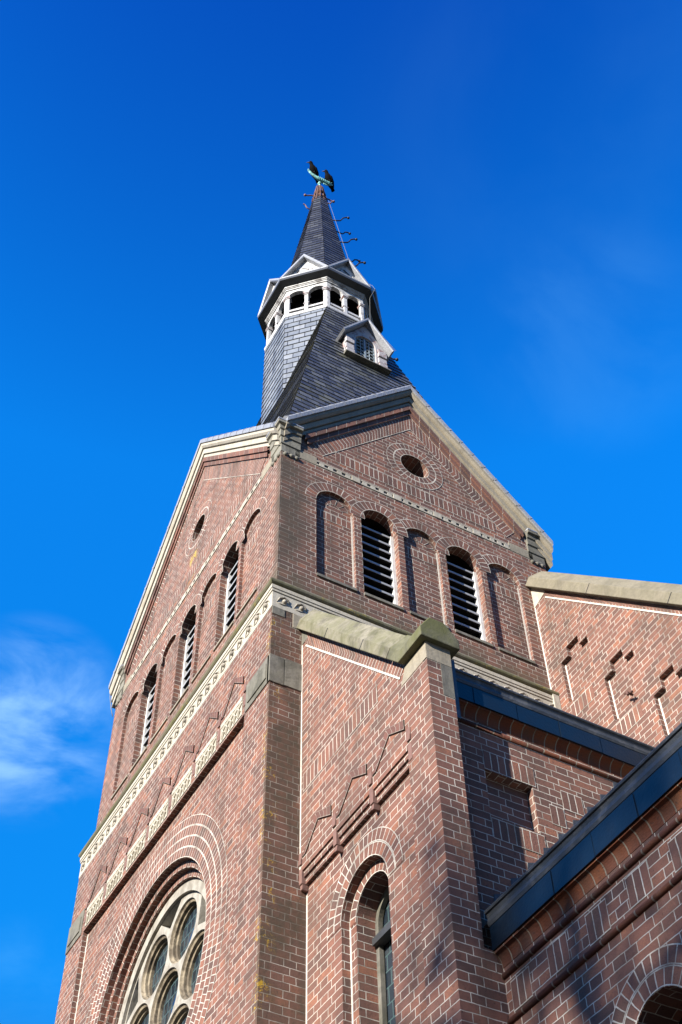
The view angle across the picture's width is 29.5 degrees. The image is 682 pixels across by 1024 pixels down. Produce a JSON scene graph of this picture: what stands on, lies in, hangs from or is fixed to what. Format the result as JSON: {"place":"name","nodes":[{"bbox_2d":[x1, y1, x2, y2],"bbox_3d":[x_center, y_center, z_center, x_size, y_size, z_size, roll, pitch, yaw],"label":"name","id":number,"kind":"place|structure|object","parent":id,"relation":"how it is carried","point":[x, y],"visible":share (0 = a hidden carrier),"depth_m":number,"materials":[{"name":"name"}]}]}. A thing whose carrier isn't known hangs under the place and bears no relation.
{"place":"outdoors","nodes":[
{"label":"outdoors","id":0,"kind":"place"},
{"bbox_2d":[0,0,681,1023],"label":"sky","id":1,"kind":"structure","parent":0,"point":[506,174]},
{"bbox_2d":[55,181,681,1023],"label":"church","id":2,"kind":"structure","parent":0,"point":[397,729],"depth_m":12.61,"materials":[{"name":"red brick"}]},
{"bbox_2d":[140,681,155,754],"bbox_3d":[-2.254,2.624,16.510,0.330,1.535,0.500,23,-56,-18],"label":"louvre window","id":3,"kind":"structure","parent":2,"relation":"in","point":[149,708],"depth_m":16.61,"materials":[{"name":"white wood"}]},
{"bbox_2d":[85,814,226,1023],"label":"rose window","id":4,"kind":"structure","parent":2,"relation":"in","point":[165,968],"depth_m":12.86,"materials":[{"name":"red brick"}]},
{"bbox_2d":[180,620,195,696],"bbox_3d":[-1.680,1.815,15.881,0.330,1.535,0.500,23,-56,-18],"label":"louvre window","id":5,"kind":"structure","parent":2,"relation":"in","point":[190,638],"depth_m":15.98,"materials":[{"name":"white wood"}]},
{"bbox_2d":[223,554,238,633],"bbox_3d":[-1.104,1.001,15.250,0.330,1.535,0.500,23,-56,-18],"label":"louvre window","id":6,"kind":"structure","parent":2,"relation":"in","point":[232,577],"depth_m":15.34,"materials":[{"name":"white wood"}]},
{"bbox_2d":[308,169,332,185],"bbox_3d":[-0.463,-7.457,28.974,0.640,0.400,0.103,23,-56,-18],"label":"weather vane","id":7,"kind":"object","parent":2,"relation":"on","point":[322,180],"visible":1,"depth_m":28.89,"materials":[{"name":"green metal"}]},
{"bbox_2d":[306,161,318,183],"bbox_3d":[-0.605,-7.620,29.029,0.184,0.453,0.399,-22,-55,16],"label":"crow","id":8,"kind":"object","parent":7,"relation":"on","point":[313,169],"visible":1,"depth_m":28.97,"materials":[{"name":"black metal"}]},
{"bbox_2d":[322,169,334,191],"bbox_3d":[-0.264,-7.450,29.120,0.184,0.453,0.399,-22,-55,16],"label":"crow","id":9,"kind":"object","parent":7,"relation":"on","point":[328,177],"visible":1,"depth_m":29.06,"materials":[{"name":"black metal"}]},
{"bbox_2d":[361,518,398,605],"bbox_3d":[0.336,0.666,15.034,0.500,1.565,0.330,23,-56,-18],"label":"louvre window","id":10,"kind":"structure","parent":2,"relation":"in","point":[379,567],"depth_m":15.04,"materials":[{"name":"black wood"}]},
{"bbox_2d":[372,885,395,1023],"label":"lancet window","id":11,"kind":"structure","parent":2,"relation":"in","point":[382,941],"depth_m":9.60,"materials":[{"name":"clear glass"}]},
{"bbox_2d":[446,554,485,640],"bbox_3d":[1.363,1.106,15.404,0.500,1.565,0.330,23,-56,-18],"label":"louvre window","id":12,"kind":"structure","parent":2,"relation":"in","point":[464,590],"depth_m":15.41,"materials":[{"name":"black wood"}]}
]}

